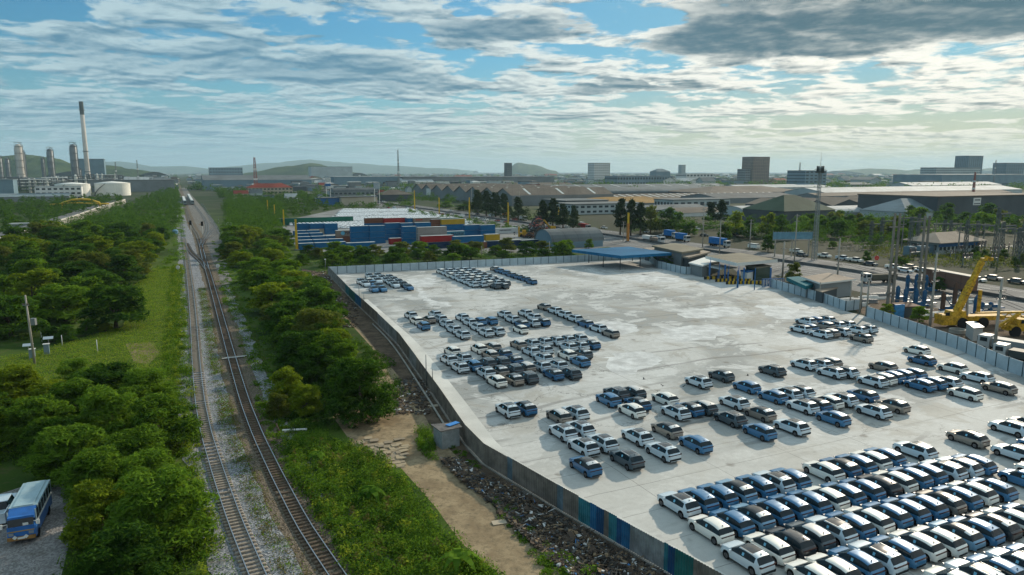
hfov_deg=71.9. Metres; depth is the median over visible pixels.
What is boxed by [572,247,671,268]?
blue canopy
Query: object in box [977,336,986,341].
cab windows
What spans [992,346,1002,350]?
cab windows
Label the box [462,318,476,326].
parked car
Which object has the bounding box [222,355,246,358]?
crossing slab
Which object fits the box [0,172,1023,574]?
ground
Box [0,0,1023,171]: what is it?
sky
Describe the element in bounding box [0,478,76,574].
parking ground
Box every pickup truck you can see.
[0,493,16,523]
[789,248,802,252]
[817,252,831,257]
[835,255,847,259]
[848,257,863,262]
[885,264,901,268]
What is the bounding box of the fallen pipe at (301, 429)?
[275,423,306,431]
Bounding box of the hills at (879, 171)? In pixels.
[827,168,919,174]
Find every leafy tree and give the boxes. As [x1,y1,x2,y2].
[0,227,38,238]
[0,233,28,252]
[0,241,17,252]
[0,245,13,262]
[0,255,6,266]
[0,275,20,300]
[0,294,48,336]
[0,363,43,404]
[0,391,14,416]
[0,393,76,443]
[0,406,12,436]
[2,268,59,307]
[4,247,46,270]
[6,239,50,264]
[7,255,48,273]
[9,258,50,287]
[15,415,81,456]
[17,423,111,486]
[26,221,56,238]
[26,379,66,397]
[29,237,44,241]
[29,283,97,320]
[33,268,67,289]
[35,240,57,259]
[36,226,72,240]
[37,220,60,235]
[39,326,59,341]
[45,232,65,240]
[45,241,79,264]
[45,248,81,277]
[48,377,104,422]
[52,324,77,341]
[53,260,102,285]
[53,357,90,379]
[55,444,141,507]
[56,478,125,549]
[58,224,73,229]
[58,233,96,251]
[59,229,94,241]
[64,243,95,256]
[66,361,134,391]
[67,250,112,276]
[67,275,102,308]
[68,240,93,251]
[68,520,175,574]
[69,220,97,234]
[73,283,150,327]
[74,383,138,437]
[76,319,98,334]
[78,269,123,286]
[80,235,113,253]
[80,267,119,285]
[83,224,103,235]
[96,320,113,331]
[97,423,175,482]
[98,221,122,234]
[98,466,219,561]
[99,228,128,238]
[100,247,128,266]
[101,232,126,250]
[104,230,123,240]
[105,254,149,283]
[107,221,136,236]
[108,384,155,410]
[115,248,152,274]
[117,240,159,262]
[118,367,176,404]
[118,448,180,508]
[123,230,139,239]
[124,236,155,253]
[128,391,203,449]
[138,222,155,235]
[142,229,158,235]
[142,231,166,246]
[148,226,171,239]
[151,238,164,253]
[215,238,245,256]
[217,241,242,258]
[218,236,236,246]
[219,225,239,239]
[225,231,235,237]
[226,251,252,266]
[234,249,253,260]
[235,228,258,241]
[235,257,268,280]
[236,230,256,247]
[238,224,252,229]
[238,270,263,287]
[245,281,292,314]
[246,270,278,294]
[247,226,262,235]
[249,237,277,253]
[250,256,269,270]
[253,234,286,248]
[255,232,275,244]
[255,247,286,263]
[258,301,278,321]
[259,299,300,331]
[261,242,293,258]
[265,275,298,297]
[265,300,309,335]
[265,315,302,348]
[265,365,303,404]
[265,392,291,417]
[268,259,299,270]
[268,289,297,314]
[270,291,319,318]
[271,258,310,273]
[271,330,324,373]
[275,229,294,243]
[275,265,294,273]
[275,330,301,356]
[276,233,294,247]
[276,269,307,276]
[286,259,301,270]
[288,281,302,288]
[289,384,323,416]
[290,307,345,331]
[293,254,310,263]
[293,341,339,379]
[294,305,343,329]
[295,275,331,290]
[297,278,336,298]
[297,285,338,307]
[299,244,313,253]
[300,284,347,316]
[305,331,342,375]
[307,247,325,257]
[314,304,350,327]
[314,318,357,343]
[318,328,358,358]
[319,250,343,265]
[320,361,341,402]
[321,354,398,427]
[322,338,364,365]
[323,241,340,251]
[330,249,342,258]
[336,244,355,253]
[338,252,353,261]
[352,246,374,258]
[357,254,373,264]
[368,244,384,255]
[381,252,403,263]
[386,246,407,260]
[388,241,411,254]
[409,241,428,250]
[409,248,425,258]
[421,251,437,260]
[428,244,441,253]
[437,201,453,207]
[442,244,463,255]
[446,253,461,260]
[449,239,462,252]
[455,204,468,210]
[458,243,468,256]
[460,247,481,259]
[467,241,483,250]
[487,245,501,254]
[495,250,510,258]
[497,237,516,249]
[515,241,537,253]
[534,240,551,249]
[537,248,550,256]
[550,241,569,251]
[553,241,571,255]
[558,239,574,248]
[562,248,575,255]
[584,239,593,248]
[639,205,662,233]
[658,207,678,229]
[659,255,673,263]
[669,211,686,229]
[679,221,697,234]
[716,224,733,238]
[723,210,744,235]
[738,216,756,237]
[756,212,777,233]
[761,234,774,251]
[770,214,795,236]
[785,262,802,276]
[794,215,809,228]
[804,213,815,223]
[806,217,824,229]
[810,214,825,226]
[811,218,829,233]
[825,219,848,237]
[826,216,838,226]
[827,211,843,222]
[828,241,837,247]
[838,218,853,231]
[840,214,855,227]
[854,216,872,234]
[854,219,876,236]
[861,250,871,260]
[865,214,878,229]
[870,224,887,240]
[880,303,894,314]
[884,222,892,234]
[887,215,901,223]
[890,219,915,237]
[891,228,911,241]
[892,257,911,265]
[902,205,915,217]
[909,207,931,227]
[909,306,929,321]
[933,202,957,218]
[935,277,947,291]
[937,207,956,221]
[953,211,971,225]
[968,211,998,232]
[970,202,999,220]
[973,252,980,258]
[980,250,990,256]
[994,209,1007,221]
[999,248,1009,257]
[1000,214,1021,229]
[1011,257,1020,265]
[1018,253,1023,261]
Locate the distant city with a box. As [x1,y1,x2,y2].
[29,172,991,190]
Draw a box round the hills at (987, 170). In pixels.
[982,168,991,173]
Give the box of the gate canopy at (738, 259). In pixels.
[705,253,777,286]
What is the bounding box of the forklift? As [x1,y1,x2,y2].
[518,226,526,236]
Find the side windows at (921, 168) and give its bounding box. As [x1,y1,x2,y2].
[920,168,979,172]
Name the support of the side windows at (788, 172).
in the office block at (802, 176)
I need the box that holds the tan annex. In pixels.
[643,247,710,266]
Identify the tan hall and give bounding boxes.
[652,243,702,265]
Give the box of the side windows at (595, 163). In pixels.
[589,163,609,178]
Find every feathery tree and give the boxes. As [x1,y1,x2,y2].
[468,189,483,212]
[480,190,491,215]
[486,191,501,216]
[496,193,512,217]
[510,196,526,218]
[537,199,548,220]
[547,197,560,225]
[555,203,569,227]
[567,205,579,227]
[613,198,626,234]
[622,198,640,235]
[634,202,647,234]
[702,202,716,224]
[715,199,729,221]
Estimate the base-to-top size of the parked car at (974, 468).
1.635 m
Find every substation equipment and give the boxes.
[950,249,956,258]
[963,253,972,262]
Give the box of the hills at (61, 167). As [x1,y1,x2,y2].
[1,154,71,177]
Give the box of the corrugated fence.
[328,267,722,574]
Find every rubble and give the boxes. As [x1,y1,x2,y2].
[311,270,430,414]
[439,456,666,574]
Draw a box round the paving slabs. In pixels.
[357,436,409,467]
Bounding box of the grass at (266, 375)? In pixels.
[220,285,414,574]
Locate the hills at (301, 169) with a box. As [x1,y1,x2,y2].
[243,163,366,175]
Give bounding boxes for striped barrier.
[704,276,740,279]
[715,278,750,281]
[726,281,761,283]
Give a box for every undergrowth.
[0,213,173,341]
[0,386,202,574]
[157,205,186,268]
[158,263,234,574]
[211,241,286,417]
[228,201,293,286]
[253,394,328,487]
[268,337,406,432]
[272,428,505,574]
[301,247,556,268]
[413,423,438,459]
[448,445,555,569]
[532,549,600,574]
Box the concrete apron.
[364,299,725,574]
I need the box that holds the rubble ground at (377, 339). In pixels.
[302,269,642,561]
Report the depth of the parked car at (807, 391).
97.19 m
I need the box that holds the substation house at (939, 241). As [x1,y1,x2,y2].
[901,231,984,254]
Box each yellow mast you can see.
[294,219,299,249]
[507,202,508,224]
[625,213,630,241]
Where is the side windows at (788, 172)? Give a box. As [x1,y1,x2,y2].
[787,172,804,182]
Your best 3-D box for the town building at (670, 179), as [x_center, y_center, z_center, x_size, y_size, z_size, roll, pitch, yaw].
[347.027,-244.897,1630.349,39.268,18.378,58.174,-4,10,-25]
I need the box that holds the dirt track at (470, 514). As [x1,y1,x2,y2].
[328,317,565,574]
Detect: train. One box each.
[182,196,186,204]
[187,194,193,204]
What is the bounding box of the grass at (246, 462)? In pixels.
[197,287,315,574]
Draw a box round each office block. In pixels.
[34,186,83,198]
[208,168,242,174]
[557,201,643,214]
[605,176,672,183]
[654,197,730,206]
[675,173,712,178]
[787,170,826,184]
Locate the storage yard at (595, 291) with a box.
[333,258,1023,574]
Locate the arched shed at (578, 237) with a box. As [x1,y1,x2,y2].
[534,227,603,246]
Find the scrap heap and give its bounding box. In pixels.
[513,215,549,237]
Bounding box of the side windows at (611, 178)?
[605,177,616,183]
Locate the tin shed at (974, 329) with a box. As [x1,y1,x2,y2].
[965,321,984,340]
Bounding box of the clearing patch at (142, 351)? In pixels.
[126,342,158,363]
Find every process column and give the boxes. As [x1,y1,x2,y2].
[0,155,4,178]
[4,156,11,178]
[14,142,25,176]
[23,152,27,177]
[40,156,45,178]
[46,147,55,179]
[69,142,79,180]
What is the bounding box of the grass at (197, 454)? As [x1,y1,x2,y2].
[176,288,239,574]
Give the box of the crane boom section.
[975,311,1023,317]
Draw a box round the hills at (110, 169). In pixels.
[106,165,168,176]
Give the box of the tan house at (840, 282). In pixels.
[802,273,856,297]
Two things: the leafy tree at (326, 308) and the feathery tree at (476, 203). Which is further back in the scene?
the feathery tree at (476, 203)
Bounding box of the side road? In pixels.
[719,262,779,283]
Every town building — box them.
[124,177,149,179]
[314,180,324,184]
[398,178,433,184]
[584,179,604,182]
[663,177,675,183]
[675,178,697,183]
[696,177,715,182]
[721,180,743,184]
[770,178,786,183]
[832,182,871,186]
[836,176,850,181]
[849,177,881,184]
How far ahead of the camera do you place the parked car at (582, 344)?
123.08 m
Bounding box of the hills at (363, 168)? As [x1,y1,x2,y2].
[194,159,478,172]
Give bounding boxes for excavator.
[543,220,555,228]
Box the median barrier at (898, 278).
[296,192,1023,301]
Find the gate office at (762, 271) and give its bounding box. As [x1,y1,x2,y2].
[745,264,771,279]
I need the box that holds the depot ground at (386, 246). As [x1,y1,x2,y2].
[282,209,606,252]
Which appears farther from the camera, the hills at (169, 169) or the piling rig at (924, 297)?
the hills at (169, 169)
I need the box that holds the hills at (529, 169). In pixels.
[512,163,558,174]
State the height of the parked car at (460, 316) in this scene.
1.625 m
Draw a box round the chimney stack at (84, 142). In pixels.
[79,101,90,175]
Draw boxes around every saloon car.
[795,252,807,256]
[863,261,877,265]
[898,267,913,272]
[902,264,918,268]
[978,276,986,281]
[984,274,1003,280]
[1007,278,1023,283]
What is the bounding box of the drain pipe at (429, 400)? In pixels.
[372,323,443,422]
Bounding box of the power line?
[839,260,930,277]
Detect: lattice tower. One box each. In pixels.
[253,157,257,183]
[397,150,399,184]
[972,172,975,191]
[993,160,996,182]
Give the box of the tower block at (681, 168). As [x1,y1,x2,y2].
[678,165,685,172]
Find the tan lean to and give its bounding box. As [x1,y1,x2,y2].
[815,287,837,302]
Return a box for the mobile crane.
[934,256,1004,327]
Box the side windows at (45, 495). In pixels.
[36,483,50,517]
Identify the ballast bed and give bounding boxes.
[176,183,303,574]
[178,182,371,574]
[178,188,231,284]
[222,285,392,566]
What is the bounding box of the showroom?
[329,188,378,196]
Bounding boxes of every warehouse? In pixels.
[0,179,17,193]
[0,193,71,201]
[78,159,105,182]
[87,179,174,191]
[201,175,311,189]
[308,166,352,178]
[324,176,436,185]
[375,190,411,200]
[401,176,553,182]
[507,182,570,184]
[542,198,608,205]
[551,183,723,186]
[589,196,655,204]
[604,186,709,193]
[614,192,759,197]
[617,204,705,213]
[650,169,669,175]
[658,207,718,216]
[668,186,793,192]
[681,192,800,202]
[719,206,747,216]
[725,184,830,188]
[742,195,835,224]
[745,196,857,205]
[785,185,1021,194]
[797,190,1012,197]
[827,205,861,215]
[857,192,1023,219]
[860,198,933,219]
[886,182,1001,186]
[893,174,1023,185]
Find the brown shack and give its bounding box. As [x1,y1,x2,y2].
[891,302,919,317]
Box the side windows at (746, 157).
[742,157,769,180]
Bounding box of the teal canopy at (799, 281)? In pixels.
[786,276,813,297]
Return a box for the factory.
[413,183,613,205]
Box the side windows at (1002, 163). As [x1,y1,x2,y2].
[992,163,1023,172]
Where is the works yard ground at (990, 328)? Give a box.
[855,298,1023,349]
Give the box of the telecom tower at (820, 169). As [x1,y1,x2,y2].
[811,152,825,259]
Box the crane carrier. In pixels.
[999,313,1023,336]
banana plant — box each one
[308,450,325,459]
[357,485,385,503]
[437,548,480,572]
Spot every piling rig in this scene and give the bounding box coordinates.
[894,285,909,301]
[903,287,912,302]
[905,274,913,292]
[913,274,927,292]
[913,288,928,305]
[922,290,936,303]
[924,275,936,290]
[938,292,952,310]
[950,282,965,306]
[970,295,984,313]
[981,302,996,309]
[988,302,1004,309]
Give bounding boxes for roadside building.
[233,190,248,198]
[249,189,262,198]
[284,193,297,201]
[405,186,411,191]
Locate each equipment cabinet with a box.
[29,348,35,358]
[42,343,49,353]
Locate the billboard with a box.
[773,231,812,256]
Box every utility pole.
[22,295,36,363]
[702,203,706,247]
[718,217,726,253]
[749,219,753,249]
[781,241,787,277]
[793,214,798,262]
[836,238,841,274]
[858,272,864,312]
[865,278,871,315]
[929,253,939,326]
[993,279,1005,342]
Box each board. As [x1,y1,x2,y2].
[491,519,506,524]
[973,198,980,204]
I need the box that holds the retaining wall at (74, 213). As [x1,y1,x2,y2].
[0,199,125,236]
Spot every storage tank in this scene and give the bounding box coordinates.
[54,182,90,196]
[94,181,130,195]
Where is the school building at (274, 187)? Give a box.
[246,183,292,195]
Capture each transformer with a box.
[903,246,916,255]
[916,245,929,254]
[928,244,934,253]
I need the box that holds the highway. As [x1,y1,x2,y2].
[293,191,1023,320]
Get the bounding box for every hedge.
[215,188,458,201]
[332,201,415,208]
[407,208,550,232]
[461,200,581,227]
[629,214,806,237]
[793,211,1022,235]
[794,217,909,247]
[860,242,1023,269]
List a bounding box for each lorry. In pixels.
[578,223,590,227]
[642,235,656,239]
[649,237,664,241]
[664,229,677,237]
[675,232,689,241]
[709,237,730,247]
[860,272,897,282]
[977,333,1023,348]
[992,342,1023,360]
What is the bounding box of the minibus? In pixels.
[0,480,51,541]
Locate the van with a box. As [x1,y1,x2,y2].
[747,243,759,248]
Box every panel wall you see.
[329,256,570,273]
[571,255,644,261]
[649,257,690,273]
[770,279,846,310]
[845,299,862,310]
[866,306,1023,376]
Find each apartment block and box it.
[504,163,511,175]
[588,163,609,178]
[737,169,750,183]
[742,157,769,183]
[920,167,980,173]
[954,156,982,173]
[992,163,1023,173]
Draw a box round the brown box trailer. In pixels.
[926,268,978,291]
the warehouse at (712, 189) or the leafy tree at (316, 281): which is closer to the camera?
the leafy tree at (316, 281)
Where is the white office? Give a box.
[689,257,718,276]
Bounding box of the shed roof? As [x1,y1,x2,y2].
[707,264,736,278]
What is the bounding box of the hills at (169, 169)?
[105,161,208,172]
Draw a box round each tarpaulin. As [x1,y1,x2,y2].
[446,421,459,425]
[894,304,904,317]
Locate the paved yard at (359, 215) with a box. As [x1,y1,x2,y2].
[289,208,472,227]
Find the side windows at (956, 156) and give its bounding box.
[955,156,982,173]
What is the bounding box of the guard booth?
[740,269,753,279]
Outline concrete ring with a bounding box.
[948,327,965,333]
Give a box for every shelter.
[9,222,28,226]
[431,422,461,449]
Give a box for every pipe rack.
[7,177,28,190]
[19,178,50,192]
[41,176,67,183]
[50,182,69,185]
[68,175,92,183]
[85,173,105,179]
[94,174,116,179]
[104,174,122,179]
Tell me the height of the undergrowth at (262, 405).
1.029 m
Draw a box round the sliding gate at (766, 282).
[762,278,784,286]
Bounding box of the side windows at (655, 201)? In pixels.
[655,201,671,204]
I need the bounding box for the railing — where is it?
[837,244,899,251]
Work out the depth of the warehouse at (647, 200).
642.84 m
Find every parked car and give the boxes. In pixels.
[356,278,363,284]
[361,280,370,286]
[369,285,378,292]
[373,277,382,283]
[377,285,386,291]
[382,276,390,282]
[386,279,393,285]
[390,281,399,287]
[398,281,407,287]
[403,284,413,290]
[404,311,417,319]
[410,316,422,324]
[417,321,430,330]
[422,315,435,323]
[428,310,441,315]
[434,314,447,322]
[436,268,444,273]
[439,319,453,328]
[439,353,457,365]
[441,270,449,275]
[444,346,460,353]
[445,272,453,277]
[446,324,461,333]
[450,274,460,279]
[450,361,469,373]
[454,329,470,339]
[454,352,472,360]
[455,313,469,321]
[456,276,465,282]
[462,279,471,284]
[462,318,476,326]
[465,359,482,371]
[467,281,478,287]
[470,322,485,331]
[470,343,487,354]
[474,317,486,324]
[475,366,496,379]
[477,357,497,366]
[478,281,487,287]
[478,328,494,337]
[481,349,499,357]
[484,342,501,349]
[485,316,497,324]
[486,374,507,388]
[489,283,501,288]
[491,326,505,335]
[492,365,509,375]
[494,268,503,272]
[494,356,511,364]
[495,348,512,355]
[495,402,520,418]
[497,310,511,318]
[500,283,509,288]
[501,270,510,275]
[502,280,510,285]
[503,373,524,386]
[504,314,519,323]
[504,363,524,372]
[506,272,515,277]
[506,354,523,363]
[509,339,527,349]
[513,274,522,279]
[513,325,528,333]
[513,400,537,416]
[514,319,529,327]
[517,309,532,317]
[518,361,536,371]
[518,371,538,384]
[520,276,530,281]
[521,345,540,356]
[524,338,540,345]
[526,278,537,284]
[526,313,541,318]
[527,318,540,327]
[531,359,551,372]
[533,352,553,360]
[536,336,553,346]
[537,303,550,310]
[537,344,553,354]
[538,318,550,326]
[542,368,564,380]
[546,408,572,423]
[547,306,561,314]
[548,359,568,368]
[548,423,578,441]
[549,335,564,345]
[556,310,571,318]
[557,349,577,360]
[558,341,578,349]
[560,366,582,379]
[561,334,575,341]
[561,405,589,419]
[565,420,595,437]
[566,314,583,322]
[567,437,600,456]
[569,355,590,367]
[569,455,602,477]
[573,333,588,340]
[573,348,593,358]
[574,340,589,349]
[577,319,593,327]
[586,339,600,349]
[586,433,619,453]
[589,323,607,332]
[595,392,621,407]
[601,328,619,337]
[603,386,630,400]
[609,449,644,470]
[617,403,646,418]
[621,428,654,446]
[623,385,646,397]
[623,396,651,410]
[645,441,681,462]
[650,421,682,439]
[651,392,679,404]
[657,491,701,518]
[660,404,691,420]
[674,401,704,417]
[677,487,719,513]
[678,435,713,453]
[684,375,712,388]
[687,514,735,544]
[692,400,718,415]
[696,483,739,508]
[708,369,734,382]
[708,508,755,537]
[713,410,747,427]
[714,478,758,503]
[718,395,750,410]
[720,540,776,574]
[728,503,776,531]
[732,380,761,394]
[734,474,777,498]
[741,423,776,441]
[743,406,777,422]
[743,532,796,565]
[747,498,795,525]
[751,470,797,494]
[757,389,788,404]
[758,364,786,377]
[763,526,816,558]
[766,493,814,520]
[768,467,812,489]
[771,386,803,399]
[773,418,810,436]
[783,520,836,551]
[784,558,834,574]
[785,384,815,398]
[785,398,820,414]
[785,489,833,515]
[789,324,812,333]
[790,358,818,370]
[795,317,817,323]
[801,460,845,482]
[802,485,850,510]
[804,515,859,546]
[804,552,861,574]
[805,323,819,329]
[806,397,832,410]
[808,329,833,338]
[810,395,844,409]
[812,316,824,322]
[812,358,833,367]
[813,321,835,328]
[815,410,851,427]
[816,356,843,365]
[816,366,846,379]
[818,457,862,478]
[819,481,867,506]
[821,315,835,321]
[823,510,876,540]
[824,392,859,407]
[826,328,840,337]
[826,545,886,574]
[831,320,847,326]
[832,327,851,336]
[833,453,878,474]
[836,365,860,378]
[838,477,886,502]
[842,320,856,326]
[842,506,896,535]
[846,325,869,333]
[846,388,879,403]
[846,540,908,574]
[848,333,873,342]
[848,450,893,470]
[854,403,892,419]
[854,474,903,497]
[856,374,889,388]
[860,501,914,529]
[862,324,878,333]
[862,447,906,466]
[866,534,927,568]
[867,372,897,385]
[868,361,898,370]
[870,470,919,493]
[874,398,911,413]
[876,370,906,383]
[878,497,932,524]
[885,369,916,379]
[885,466,934,489]
[887,529,947,561]
[892,441,938,460]
[896,493,949,519]
[900,462,948,485]
[902,345,930,354]
[902,367,927,377]
[903,378,937,392]
[907,354,936,366]
[907,525,968,557]
[913,489,968,515]
[916,376,948,390]
[918,459,969,481]
[921,565,968,574]
[926,519,986,550]
[929,485,983,510]
[933,375,963,387]
[933,456,985,477]
[936,362,968,374]
[942,558,1004,574]
[945,429,989,448]
[945,480,999,505]
[945,515,1006,546]
[947,386,983,401]
[949,454,998,474]
[959,370,995,382]
[962,511,1023,541]
[963,553,1023,574]
[964,477,1019,502]
[980,507,1023,535]
[981,381,1017,395]
[983,547,1023,567]
[987,419,1023,437]
[990,443,1023,461]
[997,468,1023,486]
[999,502,1023,512]
[1002,542,1023,550]
[1006,416,1023,421]
[1013,461,1023,469]
[1016,437,1023,444]
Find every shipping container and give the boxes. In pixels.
[279,216,352,224]
[293,230,306,235]
[297,223,308,228]
[297,233,308,235]
[298,236,310,239]
[298,239,312,242]
[298,242,313,249]
[306,230,319,232]
[309,223,323,228]
[309,232,322,235]
[311,236,325,239]
[313,239,327,242]
[314,242,329,248]
[324,223,337,228]
[324,229,337,233]
[325,235,334,238]
[328,238,343,241]
[335,230,349,236]
[335,236,349,241]
[346,241,375,248]
[350,225,368,231]
[350,232,368,237]
[350,238,368,241]
[364,217,382,222]
[364,223,382,225]
[369,225,384,231]
[369,231,384,237]
[369,237,385,243]
[383,217,406,222]
[384,222,398,228]
[385,228,399,234]
[385,234,399,239]
[388,238,401,243]
[399,222,412,228]
[401,226,416,232]
[401,232,415,238]
[402,238,415,244]
[405,217,412,222]
[413,217,438,222]
[414,222,430,226]
[416,226,446,233]
[416,233,446,239]
[420,235,453,241]
[425,241,451,247]
[430,219,439,224]
[440,218,464,224]
[440,224,464,229]
[447,230,464,235]
[452,235,483,242]
[463,224,479,229]
[463,230,478,235]
[465,241,486,247]
[479,224,494,229]
[479,230,494,234]
[483,234,499,240]
[486,239,519,247]
[495,227,517,233]
[519,239,538,245]
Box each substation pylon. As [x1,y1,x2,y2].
[869,221,880,244]
[878,217,892,243]
[900,213,916,250]
[907,217,923,245]
[915,214,931,236]
[933,220,948,231]
[942,220,955,231]
[948,220,962,231]
[957,223,973,255]
[962,220,980,254]
[975,221,989,237]
[982,223,994,238]
[991,207,1011,255]
[997,223,1014,258]
[1000,222,1015,250]
[1012,225,1022,255]
[1014,227,1023,259]
[1019,223,1023,253]
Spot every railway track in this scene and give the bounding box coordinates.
[179,211,270,574]
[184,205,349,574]
[185,243,208,268]
[194,205,209,266]
[200,227,215,244]
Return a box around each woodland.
[0,192,125,231]
[18,173,1023,191]
[49,192,288,235]
[123,187,183,226]
[213,186,331,217]
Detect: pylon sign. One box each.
[325,177,330,196]
[374,183,379,205]
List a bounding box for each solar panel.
[22,343,30,359]
[43,336,52,342]
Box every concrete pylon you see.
[886,213,903,303]
[917,216,932,295]
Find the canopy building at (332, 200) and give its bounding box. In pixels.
[317,197,338,204]
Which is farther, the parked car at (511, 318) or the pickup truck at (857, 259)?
the pickup truck at (857, 259)
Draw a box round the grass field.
[0,268,180,393]
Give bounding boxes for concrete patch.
[407,278,436,286]
[414,287,454,306]
[455,286,482,292]
[572,321,639,335]
[603,351,663,374]
[617,274,680,281]
[661,324,732,341]
[677,307,744,317]
[755,305,819,318]
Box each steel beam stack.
[840,297,855,300]
[852,299,877,302]
[856,295,885,299]
[870,292,890,296]
[920,311,943,316]
[934,295,958,299]
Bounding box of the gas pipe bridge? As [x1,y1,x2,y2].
[49,198,108,207]

